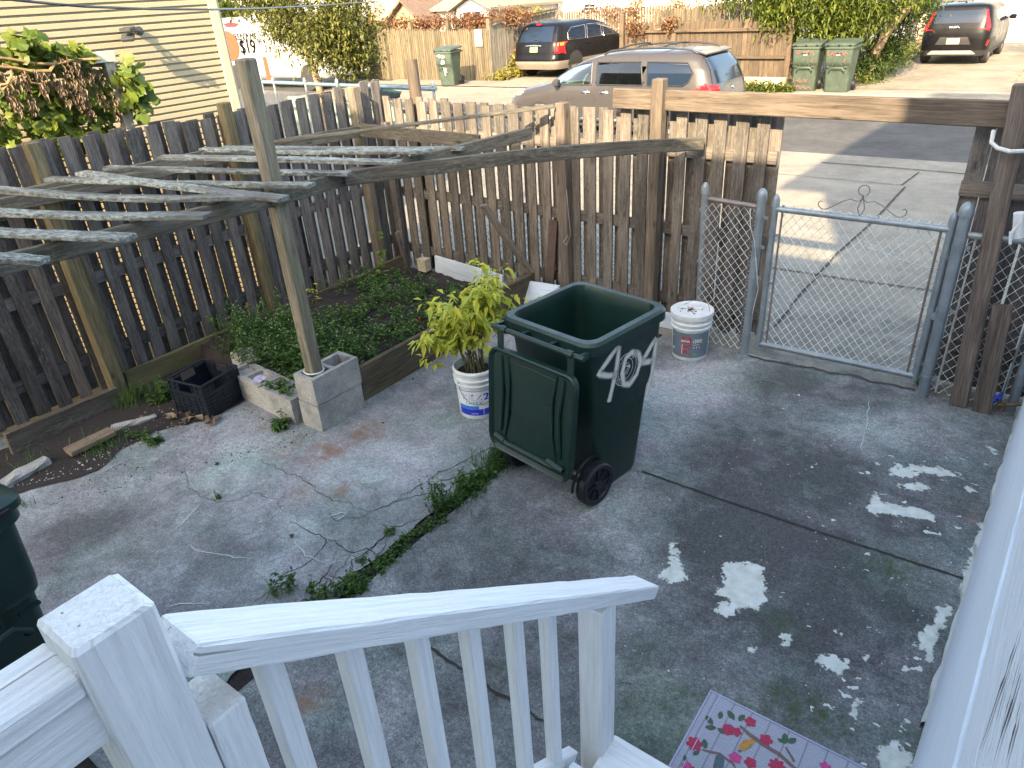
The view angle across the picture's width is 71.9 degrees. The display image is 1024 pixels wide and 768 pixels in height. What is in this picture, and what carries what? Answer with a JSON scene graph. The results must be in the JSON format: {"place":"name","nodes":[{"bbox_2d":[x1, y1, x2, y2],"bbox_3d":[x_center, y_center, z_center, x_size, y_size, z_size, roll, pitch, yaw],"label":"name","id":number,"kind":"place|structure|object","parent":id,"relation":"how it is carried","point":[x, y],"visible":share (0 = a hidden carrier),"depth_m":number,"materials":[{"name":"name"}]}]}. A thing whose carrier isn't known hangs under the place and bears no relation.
{"place":"outdoors","nodes":[
{"label":"outdoors","id":0,"kind":"place"},
{"bbox_2d":[74,757,97,767],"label":"yard ground","id":1,"kind":"structure","parent":0,"point":[87,762],"depth_m":2.75,"materials":[{"name":"concrete"}]},
{"bbox_2d":[0,0,258,358],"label":"neighbour house","id":2,"kind":"structure","parent":1,"relation":"on","point":[187,71],"depth_m":6.08,"materials":[{"name":"beige plastic"}]},
{"bbox_2d":[119,26,143,41],"bbox_3d":[-3.082,-2.843,5.725,0.132,0.108,0.325,-7,29,-6],"label":"flood light","id":3,"kind":"object","parent":2,"relation":"attached to","point":[130,37],"visible":1,"depth_m":5.66,"materials":[{"name":"metal"}]},
{"bbox_2d":[5,0,379,10],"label":"overhead wire","id":4,"kind":"object","parent":2,"relation":"attached to","point":[105,7],"visible":1,"depth_m":4.96,"materials":[{"name":"metal"}]},
{"bbox_2d":[0,291,516,767],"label":"patio slab","id":5,"kind":"structure","parent":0,"point":[132,533],"depth_m":4.16,"materials":[{"name":"concrete"}]},
{"bbox_2d":[0,483,44,669],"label":"garbage cart","id":6,"kind":"object","parent":5,"relation":"on","point":[21,613],"visible":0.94,"depth_m":2.67,"materials":[{"name":"green plastic"}]},
{"bbox_2d":[0,363,243,492],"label":"soil strip","id":7,"kind":"object","parent":5,"relation":"on","point":[55,445],"visible":0.36,"depth_m":4.84,"materials":[{"name":"soil"}]},
{"bbox_2d":[0,456,51,487],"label":"concrete chunk","id":8,"kind":"object","parent":7,"relation":"on","point":[14,477],"visible":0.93,"depth_m":4.50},
{"bbox_2d":[63,427,116,456],"bbox_3d":[-2.840,0.388,4.754,0.111,0.035,0.303,17,35,33],"label":"scrap board","id":9,"kind":"object","parent":7,"relation":"on","point":[71,450],"visible":0.99,"depth_m":4.72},
{"bbox_2d":[12,400,188,486],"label":"gravel","id":10,"kind":"structure","parent":7,"relation":"on","point":[102,454],"depth_m":4.64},
{"bbox_2d":[110,414,156,430],"bbox_3d":[-2.680,0.273,5.002,0.300,0.050,0.060,-18,32,-24],"label":"concrete chunk","id":11,"kind":"object","parent":7,"relation":"on","point":[129,423],"visible":0.85,"depth_m":4.99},
{"bbox_2d":[164,410,219,425],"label":"dry leaves","id":12,"kind":"object","parent":7,"relation":"on","point":[207,419],"visible":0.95,"depth_m":5.00,"materials":[{"name":"beige plant"}]},
{"bbox_2d":[166,358,242,417],"bbox_3d":[-2.219,0.032,5.136,0.350,0.277,0.350,11,32,24],"label":"milk crate","id":13,"kind":"object","parent":7,"relation":"on","point":[209,389],"visible":1,"depth_m":5.08,"materials":[{"name":"black plastic"}]},
{"bbox_2d":[230,341,283,365],"bbox_3d":[-2.014,-0.185,5.584,0.332,0.197,0.282,17,35,33],"label":"fluted block","id":14,"kind":"object","parent":7,"relation":"on","point":[241,362],"depth_m":5.50,"materials":[{"name":"concrete"}]},
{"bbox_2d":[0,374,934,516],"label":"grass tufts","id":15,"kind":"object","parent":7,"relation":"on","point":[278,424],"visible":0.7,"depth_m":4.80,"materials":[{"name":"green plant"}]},
{"bbox_2d":[50,407,364,504],"bbox_3d":[-1.982,0.356,4.799,1.967,0.006,0.704,-13,30,-16],"label":"grit","id":16,"kind":"object","parent":5,"relation":"on","point":[184,454],"visible":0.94,"depth_m":4.59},
{"bbox_2d":[238,361,279,407],"bbox_3d":[-1.896,0.003,5.233,0.395,0.197,0.197,19,36,35],"label":"cinder block","id":17,"kind":"object","parent":5,"relation":"on","point":[248,385],"depth_m":5.17,"materials":[{"name":"concrete"}]},
{"bbox_2d":[257,375,302,424],"bbox_3d":[-1.591,0.108,5.005,0.395,0.197,0.196,19,36,35],"label":"cinder block","id":18,"kind":"object","parent":5,"relation":"on","point":[273,401],"depth_m":4.92,"materials":[{"name":"concrete"}]},
{"bbox_2d":[167,447,486,605],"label":"patio cracks","id":19,"kind":"object","parent":5,"relation":"on","point":[339,520],"visible":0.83,"depth_m":3.84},
{"bbox_2d":[299,383,364,431],"bbox_3d":[-1.248,0.135,4.915,0.203,0.197,0.399,17,35,33],"label":"cinder block","id":20,"kind":"object","parent":5,"relation":"on","point":[327,415],"depth_m":4.82,"materials":[{"name":"concrete"}]},
{"bbox_2d":[293,351,361,406],"bbox_3d":[-1.255,-0.041,4.820,0.200,0.197,0.397,17,35,33],"label":"cinder block","id":21,"kind":"object","parent":20,"relation":"on","point":[340,374],"depth_m":4.75,"materials":[{"name":"concrete"}]},
{"bbox_2d":[0,57,704,397],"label":"pergola","id":22,"kind":"object","parent":21,"relation":"in","point":[66,248],"visible":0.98,"depth_m":4.45,"materials":[{"name":"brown wood"}]},
{"bbox_2d":[192,255,534,400],"bbox_3d":[-1.233,-0.614,6.194,1.841,0.289,2.565,17,35,33],"label":"raised bed","id":23,"kind":"object","parent":5,"relation":"on","point":[387,367],"visible":0.34,"depth_m":6.02,"materials":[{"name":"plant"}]},
{"bbox_2d":[205,263,471,396],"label":"bed weeds","id":24,"kind":"object","parent":23,"relation":"on","point":[284,345],"visible":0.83,"depth_m":5.64,"materials":[{"name":"green plant"}]},
{"bbox_2d":[374,231,387,278],"bbox_3d":[-1.343,-1.084,7.111,0.162,0.884,0.296,8,31,20],"label":"climbing vine","id":25,"kind":"object","parent":23,"relation":"in","point":[383,252],"visible":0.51,"depth_m":7.06,"materials":[{"name":"green plant"}]},
{"bbox_2d":[395,230,412,263],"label":"loose board","id":26,"kind":"object","parent":23,"relation":"on","point":[398,237],"visible":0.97,"depth_m":7.37,"materials":[{"name":"brown wood"}]},
{"bbox_2d":[415,256,430,271],"bbox_3d":[-0.910,-1.226,7.236,0.110,0.136,0.115,17,35,33],"label":"hollow brick","id":27,"kind":"object","parent":23,"relation":"on","point":[423,264],"visible":1,"depth_m":7.21,"materials":[{"name":"ceramic"}]},
{"bbox_2d":[480,203,533,273],"bbox_3d":[-0.036,-1.267,6.206,0.459,0.711,0.078,-14,31,-18],"label":"loose board","id":28,"kind":"object","parent":23,"relation":"on","point":[505,236],"visible":1,"depth_m":6.18,"materials":[{"name":"brown wood"}]},
{"bbox_2d":[264,444,510,601],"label":"crack weeds","id":29,"kind":"object","parent":5,"relation":"on","point":[349,580],"visible":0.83,"depth_m":3.77,"materials":[{"name":"green plant"}]},
{"bbox_2d":[435,255,503,287],"bbox_3d":[-0.436,-1.097,7.027,0.876,0.254,0.020,17,35,33],"label":"edging board","id":30,"kind":"object","parent":5,"relation":"on","point":[457,270],"visible":0.66,"depth_m":7.07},
{"bbox_2d":[452,354,488,418],"bbox_3d":[-0.239,0.021,4.820,0.308,0.360,0.308,17,35,33],"label":"plant bucket","id":31,"kind":"object","parent":5,"relation":"on","point":[473,393],"visible":0.66,"depth_m":4.71,"materials":[{"name":"white plastic"}]},
{"bbox_2d":[408,258,540,373],"bbox_3d":[-0.258,-0.404,4.593,0.895,0.733,0.635,-15,31,-19],"label":"pepper plant","id":32,"kind":"object","parent":31,"relation":"in","point":[474,318],"visible":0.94,"depth_m":4.52,"materials":[{"name":"green plant"}]},
{"bbox_2d":[659,312,671,328],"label":"edging board","id":33,"kind":"object","parent":5,"relation":"on","point":[666,323],"depth_m":5.85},
{"bbox_2d":[284,87,519,104],"bbox_3d":[-2.500,-8.616,21.074,9.900,0.001,3.050,17,35,33],"label":"street apron","id":34,"kind":"object","parent":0,"point":[488,96],"visible":0.4,"depth_m":20.61,"materials":[{"name":"concrete"}]},
{"bbox_2d":[379,79,548,86],"bbox_3d":[-0.845,-9.465,22.220,8.900,0.001,1.300,17,35,33],"label":"driveway apron","id":35,"kind":"object","parent":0,"point":[483,83],"visible":0.4,"depth_m":22.24,"materials":[{"name":"concrete"}]},
{"bbox_2d":[433,45,464,85],"bbox_3d":[-1.971,-9.996,22.159,0.676,1.110,0.795,13,33,27],"label":"faded cart","id":36,"kind":"object","parent":35,"relation":"on","point":[447,58],"visible":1,"depth_m":21.96,"materials":[{"name":"plastic"}]},
{"bbox_2d":[0,0,1010,671],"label":"ground","id":37,"kind":"structure","parent":0,"point":[78,398],"depth_m":6.54,"materials":[{"name":"soil"}]},
{"bbox_2d":[3,387,121,454],"bbox_3d":[-3.152,0.262,5.001,0.039,0.221,0.778,15,34,30],"label":"kick board","id":38,"kind":"object","parent":37,"relation":"on","point":[33,432],"visible":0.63,"depth_m":4.93,"materials":[{"name":"brown wood"}]},
{"bbox_2d":[1,51,135,130],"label":"grape trellis","id":39,"kind":"object","parent":37,"relation":"on","point":[108,59],"visible":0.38,"depth_m":5.13,"materials":[{"name":"grey wood"}]},
{"bbox_2d":[0,26,160,158],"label":"grape vine","id":40,"kind":"object","parent":39,"relation":"attached to","point":[50,106],"visible":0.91,"depth_m":4.90,"materials":[{"name":"green plant"}]},
{"bbox_2d":[123,320,248,390],"bbox_3d":[-2.617,-0.243,5.852,0.037,0.224,1.180,17,35,32],"label":"kick board","id":41,"kind":"object","parent":37,"relation":"on","point":[175,360],"visible":0.37,"depth_m":5.64,"materials":[{"name":"wood"}]},
{"bbox_2d":[0,79,399,432],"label":"wooden fence","id":42,"kind":"object","parent":37,"relation":"on","point":[37,371],"visible":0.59,"depth_m":5.55,"materials":[{"name":"brown wood"}]},
{"bbox_2d":[218,0,252,17],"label":"round bush","id":43,"kind":"object","parent":37,"relation":"on","point":[223,4],"visible":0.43,"depth_m":32.39,"materials":[{"name":"green plant"}]},
{"bbox_2d":[234,0,377,17],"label":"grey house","id":44,"kind":"structure","parent":37,"relation":"on","point":[372,4],"depth_m":39.66,"materials":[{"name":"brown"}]},
{"bbox_2d":[368,0,397,28],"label":"brown roof house","id":45,"kind":"structure","parent":37,"relation":"on","point":[388,5],"depth_m":39.15,"materials":[{"name":"orange"}]},
{"bbox_2d":[384,0,442,30],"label":"tan shed","id":46,"kind":"structure","parent":37,"relation":"on","point":[418,8],"depth_m":32.97,"materials":[{"name":"brown"}]},
{"bbox_2d":[429,0,457,30],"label":"white annex","id":47,"kind":"object","parent":37,"relation":"on","point":[443,6],"visible":0.12,"depth_m":33.20,"materials":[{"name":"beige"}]},
{"bbox_2d":[226,334,661,690],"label":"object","id":48,"kind":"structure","parent":37,"relation":"on","point":[240,679],"depth_m":3.61,"materials":[{"name":"plant"}]},
{"bbox_2d":[334,8,556,80],"bbox_3d":[-2.619,-12.441,25.945,7.949,1.972,3.827,17,35,33],"label":"picket fence","id":49,"kind":"object","parent":37,"relation":"on","point":[492,54],"visible":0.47,"depth_m":23.61,"materials":[{"name":"brown wood"}]},
{"bbox_2d":[363,3,542,31],"bbox_3d":[-2.910,-12.635,24.832,9.606,1.042,1.546,17,35,33],"label":"creeper","id":50,"kind":"object","parent":49,"relation":"attached to","point":[477,21],"visible":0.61,"depth_m":23.73,"materials":[{"name":"orange plant"}]},
{"bbox_2d":[474,29,482,45],"bbox_3d":[-1.077,-11.093,22.615,0.300,0.480,0.020,17,35,33],"label":"fence sign","id":51,"kind":"object","parent":49,"relation":"attached to","point":[478,37],"visible":1,"depth_m":22.60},
{"bbox_2d":[481,51,527,80],"bbox_3d":[-0.191,-10.543,23.542,1.590,1.142,2.282,17,35,33],"label":"shrub","id":52,"kind":"object","parent":37,"relation":"on","point":[503,74],"visible":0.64,"depth_m":23.23,"materials":[{"name":"yellow plant"}]},
{"bbox_2d":[447,0,562,18],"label":"white garage","id":53,"kind":"structure","parent":37,"relation":"on","point":[479,6],"depth_m":31.58,"materials":[{"name":"paint"}]},
{"bbox_2d":[562,0,625,32],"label":"white cottage","id":54,"kind":"structure","parent":37,"relation":"on","point":[569,5],"depth_m":34.07,"materials":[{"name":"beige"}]},
{"bbox_2d":[626,0,690,22],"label":"yellow house","id":55,"kind":"structure","parent":37,"relation":"on","point":[665,2],"depth_m":34.12,"materials":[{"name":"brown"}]},
{"bbox_2d":[351,83,1009,99],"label":"kerb","id":56,"kind":"structure","parent":37,"relation":"on","point":[522,88],"depth_m":15.91,"materials":[{"name":"concrete"}]},
{"bbox_2d":[744,76,796,92],"bbox_3d":[6.029,-7.267,17.325,0.981,0.585,1.920,-28,37,-37],"label":"shrub","id":57,"kind":"object","parent":37,"relation":"on","point":[770,87],"visible":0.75,"depth_m":17.05,"materials":[{"name":"green plant"}]},
{"bbox_2d":[702,0,908,50],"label":"sided house","id":58,"kind":"structure","parent":37,"relation":"on","point":[705,1],"depth_m":22.83,"materials":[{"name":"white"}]},
{"bbox_2d":[700,0,950,61],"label":"street tree","id":59,"kind":"object","parent":37,"relation":"on","point":[845,16],"visible":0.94,"depth_m":16.62,"materials":[{"name":"green plant"}]},
{"bbox_2d":[821,0,948,83],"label":"dark hedge","id":60,"kind":"object","parent":37,"relation":"on","point":[891,48],"visible":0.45,"depth_m":17.60,"materials":[{"name":"green plant"}]},
{"bbox_2d":[912,398,1023,767],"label":"white house","id":61,"kind":"structure","parent":37,"relation":"on","point":[973,716],"depth_m":1.09,"materials":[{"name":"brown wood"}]},
{"bbox_2d":[569,735,670,767],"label":"porch steps","id":62,"kind":"structure","parent":61,"relation":"attached to","point":[620,753],"depth_m":2.43,"materials":[{"name":"white paint"}]},
{"bbox_2d":[37,574,658,767],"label":"stair railing","id":63,"kind":"object","parent":62,"relation":"on","point":[125,651],"visible":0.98,"depth_m":1.15,"materials":[{"name":"white paint"}]},
{"bbox_2d":[0,643,109,767],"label":"deck railing","id":64,"kind":"object","parent":63,"relation":"attached to","point":[49,717],"visible":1,"depth_m":0.81,"materials":[{"name":"white paint"}]},
{"bbox_2d":[992,391,1021,411],"bbox_3d":[3.111,0.118,4.378,0.229,0.135,0.049,8,31,20],"label":"garden spigot","id":65,"kind":"object","parent":61,"relation":"attached to","point":[998,397],"visible":1,"depth_m":4.39,"materials":[{"name":"gold metal"}]},
{"bbox_2d":[917,201,1023,412],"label":"fence","id":66,"kind":"object","parent":37,"relation":"on","point":[966,213],"visible":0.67,"depth_m":4.37,"materials":[{"name":"metal"}]},
{"bbox_2d":[756,185,958,381],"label":"garden gate","id":67,"kind":"structure","parent":66,"relation":"attached to","point":[949,231],"depth_m":4.69,"materials":[{"name":"metal"}]},
{"bbox_2d":[975,0,1023,42],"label":"wall","id":68,"kind":"structure","parent":37,"relation":"on","point":[1015,33],"depth_m":23.82,"materials":[{"name":"white"}]},
{"bbox_2d":[501,68,565,81],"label":"side driveway","id":69,"kind":"structure","parent":0,"point":[548,76],"depth_m":23.37,"materials":[{"name":"concrete"}]},
{"bbox_2d":[515,19,619,74],"bbox_3d":[2.189,-11.600,24.092,2.012,1.627,4.886,19,36,35],"label":"crossover car","id":70,"kind":"object","parent":69,"relation":"on","point":[566,44],"visible":0.81,"depth_m":22.61,"materials":[{"name":"black paint"}]},
{"bbox_2d":[453,4,683,50],"bbox_3d":[1.620,-13.265,26.945,10.909,1.854,0.032,20,37,37],"label":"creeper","id":71,"kind":"object","parent":69,"relation":"on","point":[564,15],"visible":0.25,"depth_m":25.21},
{"bbox_2d":[619,4,794,84],"bbox_3d":[5.048,-9.064,18.910,4.880,1.950,0.203,18,36,34],"label":"stockade fence","id":72,"kind":"object","parent":69,"relation":"on","point":[758,57],"visible":0.62,"depth_m":18.29,"materials":[{"name":"wood"}]},
{"bbox_2d":[577,0,741,44],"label":"creeper","id":73,"kind":"object","parent":72,"relation":"attached to","point":[669,23],"visible":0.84,"depth_m":21.56,"materials":[{"name":"orange plant"}]},
{"bbox_2d":[654,0,803,78],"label":"stockade fence","id":74,"kind":"object","parent":72,"relation":"on","point":[692,14],"visible":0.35,"depth_m":20.09,"materials":[{"name":"wood"}]},
{"bbox_2d":[524,281,559,302],"bbox_3d":[0.213,-0.780,6.377,0.428,0.257,0.170,17,35,33],"label":"scrap board","id":75,"kind":"object","parent":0,"point":[535,289],"visible":0.21,"depth_m":6.36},
{"bbox_2d":[238,84,996,163],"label":"street","id":76,"kind":"structure","parent":0,"point":[942,143],"depth_m":12.14,"materials":[{"name":"asphalt"}]},
{"bbox_2d":[222,12,369,89],"bbox_3d":[-8.171,-12.122,25.653,6.300,2.330,2.121,17,35,33],"label":"moving truck","id":77,"kind":"object","parent":76,"relation":"on","point":[240,47],"visible":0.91,"depth_m":24.95,"materials":[{"name":"white paint"}]},
{"bbox_2d":[512,41,745,138],"bbox_3d":[2.179,-5.846,13.899,4.521,1.564,2.050,17,35,33],"label":"minivan","id":78,"kind":"object","parent":76,"relation":"on","point":[594,81],"visible":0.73,"depth_m":12.90,"materials":[{"name":"grey paint"}]},
{"bbox_2d":[238,334,1015,767],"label":"walkway slab","id":79,"kind":"structure","parent":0,"point":[912,478],"depth_m":3.51,"materials":[{"name":"concrete"}]},
{"bbox_2d":[171,403,869,605],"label":"pale scratches","id":80,"kind":"object","parent":79,"relation":"on","point":[339,518],"visible":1,"depth_m":3.77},
{"bbox_2d":[488,282,665,505],"bbox_3d":[0.363,0.067,4.003,0.830,1.000,0.660,-28,37,-36],"label":"recycling cart","id":81,"kind":"object","parent":79,"relation":"on","point":[570,378],"visible":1,"depth_m":3.80,"materials":[{"name":"green plastic"}]},
{"bbox_2d":[614,665,706,765],"bbox_3d":[0.721,1.484,2.415,1.007,0.034,0.860,17,35,33],"label":"step pad","id":82,"kind":"object","parent":79,"relation":"on","point":[655,712],"visible":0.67,"depth_m":2.76,"materials":[{"name":"carpet"}]},
{"bbox_2d":[670,299,713,360],"bbox_3d":[1.359,-0.420,5.356,0.318,0.420,0.318,17,35,33],"label":"paint bucket","id":83,"kind":"object","parent":79,"relation":"on","point":[691,322],"visible":1,"depth_m":5.27,"materials":[{"name":"white plastic"}]},
{"bbox_2d":[565,395,967,693],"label":"chips","id":84,"kind":"object","parent":79,"relation":"on","point":[782,547],"visible":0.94,"depth_m":3.29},
{"bbox_2d":[668,689,865,767],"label":"doormat","id":85,"kind":"object","parent":79,"relation":"on","point":[723,732],"visible":1,"depth_m":2.61,"materials":[{"name":"fabric"}]},
{"bbox_2d":[919,127,1023,397],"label":"wooden fence","id":86,"kind":"object","parent":79,"relation":"on","point":[974,186],"visible":0.29,"depth_m":4.37,"materials":[{"name":"brown wood"}]},
{"bbox_2d":[949,83,1023,407],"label":"timber post","id":87,"kind":"object","parent":79,"relation":"on","point":[1005,174],"visible":0.98,"depth_m":4.11,"materials":[{"name":"brown wood"}]},
{"bbox_2d":[989,130,1023,153],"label":"white conduit","id":88,"kind":"object","parent":87,"relation":"attached to","point":[992,143],"visible":1,"depth_m":3.85,"materials":[{"name":"plastic"}]},
{"bbox_2d":[1008,211,1023,244],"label":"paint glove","id":89,"kind":"object","parent":87,"relation":"hanging from","point":[1016,231],"visible":1,"depth_m":3.90,"materials":[{"name":"white fabric"}]},
{"bbox_2d":[972,303,1013,414],"bbox_3d":[2.974,-0.148,4.371,0.161,0.720,0.089,17,35,33],"label":"loose board","id":90,"kind":"object","parent":79,"relation":"on","point":[994,347],"visible":0.99,"depth_m":4.35,"materials":[{"name":"brown wood"}]},
{"bbox_2d":[263,78,1010,96],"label":"sidewalk","id":91,"kind":"structure","parent":0,"point":[935,92],"depth_m":15.89,"materials":[{"name":"concrete"}]},
{"bbox_2d":[792,38,828,90],"bbox_3d":[7.062,-7.618,16.850,0.676,1.110,0.795,15,34,30],"label":"faded cart","id":92,"kind":"object","parent":91,"relation":"on","point":[808,54],"visible":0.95,"depth_m":16.63,"materials":[{"name":"green plastic"}]},
{"bbox_2d":[824,38,863,91],"bbox_3d":[7.640,-7.399,16.384,0.676,1.110,0.795,18,36,34],"label":"faded cart","id":93,"kind":"object","parent":91,"relation":"on","point":[841,57],"visible":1,"depth_m":16.18,"materials":[{"name":"plastic"}]},
{"bbox_2d":[288,134,1023,410],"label":"sidewalk","id":94,"kind":"structure","parent":0,"point":[925,196],"depth_m":7.29,"materials":[{"name":"concrete"}]},
{"bbox_2d":[224,0,406,144],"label":"tree","id":95,"kind":"object","parent":94,"relation":"on","point":[333,36],"visible":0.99,"depth_m":13.12,"materials":[{"name":"green plant"}]},
{"bbox_2d":[260,76,439,155],"bbox_3d":[-3.309,-5.063,13.326,5.856,1.371,0.124,21,38,38],"label":"chain link fence","id":96,"kind":"object","parent":94,"relation":"on","point":[305,84],"visible":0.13,"depth_m":13.50,"materials":[{"name":"metal"}]},
{"bbox_2d":[368,88,401,101],"bbox_3d":[-2.420,-5.191,12.646,1.330,0.281,0.080,17,35,33],"label":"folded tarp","id":97,"kind":"object","parent":96,"relation":"hanging from","point":[391,94],"visible":0.29,"depth_m":12.41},
{"bbox_2d":[288,96,443,145],"bbox_3d":[-3.150,-5.546,14.768,4.600,0.800,0.030,17,35,33],"label":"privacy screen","id":98,"kind":"object","parent":94,"relation":"on","point":[295,112],"visible":0.07,"depth_m":15.20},
{"bbox_2d":[403,109,687,302],"bbox_3d":[0.185,-1.715,6.519,3.123,1.700,0.049,17,35,33],"label":"chain link fence","id":99,"kind":"object","parent":94,"relation":"on","point":[534,119],"visible":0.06,"depth_m":6.37,"materials":[{"name":"metal"}]},
{"bbox_2d":[371,59,784,334],"bbox_3d":[0.285,-1.709,6.205,3.987,2.081,0.329,17,35,33],"label":"wooden fence","id":100,"kind":"object","parent":94,"relation":"on","point":[750,154],"visible":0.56,"depth_m":5.83,"materials":[{"name":"brown wood"}]},
{"bbox_2d":[546,219,557,280],"bbox_3d":[0.357,-1.199,6.346,0.138,0.572,0.026,17,35,33],"label":"loose board","id":101,"kind":"object","parent":100,"relation":"attached to","point":[551,249],"visible":0.93,"depth_m":6.33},
{"bbox_2d":[613,88,1008,127],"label":"overhead beam","id":102,"kind":"structure","parent":100,"relation":"attached to","point":[963,112],"depth_m":4.46,"materials":[{"name":"brown wood"}]},
{"bbox_2d":[431,162,964,731],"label":"paving joints","id":103,"kind":"object","parent":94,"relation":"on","point":[797,366],"visible":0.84,"depth_m":4.83,"materials":[{"name":"concrete"}]},
{"bbox_2d":[696,182,767,354],"bbox_3d":[1.578,-0.818,5.237,0.160,1.313,0.554,-23,34,-31],"label":"fence","id":104,"kind":"object","parent":94,"relation":"on","point":[760,217],"visible":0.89,"depth_m":5.13,"materials":[{"name":"metal"}]},
{"bbox_2d":[744,77,786,85],"bbox_3d":[6.116,-7.712,18.023,1.750,0.240,0.080,18,36,34],"label":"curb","id":105,"kind":"object","parent":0,"point":[768,78],"visible":0.22,"depth_m":17.73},
{"bbox_2d":[787,44,920,87],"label":"verge","id":106,"kind":"structure","parent":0,"point":[822,74],"depth_m":19.07,"materials":[{"name":"plant"}]},
{"bbox_2d":[854,35,921,85],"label":"verge plants","id":107,"kind":"object","parent":106,"relation":"on","point":[915,50],"visible":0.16,"depth_m":20.24,"materials":[{"name":"green plant"}]},
{"bbox_2d":[855,43,1023,90],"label":"driveway","id":108,"kind":"structure","parent":0,"point":[1001,70],"depth_m":17.99,"materials":[{"name":"concrete"}]},
{"bbox_2d":[920,0,1016,62],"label":"hatchback car","id":109,"kind":"object","parent":108,"relation":"on","point":[980,29],"visible":0.91,"depth_m":19.17,"materials":[{"name":"black paint"}]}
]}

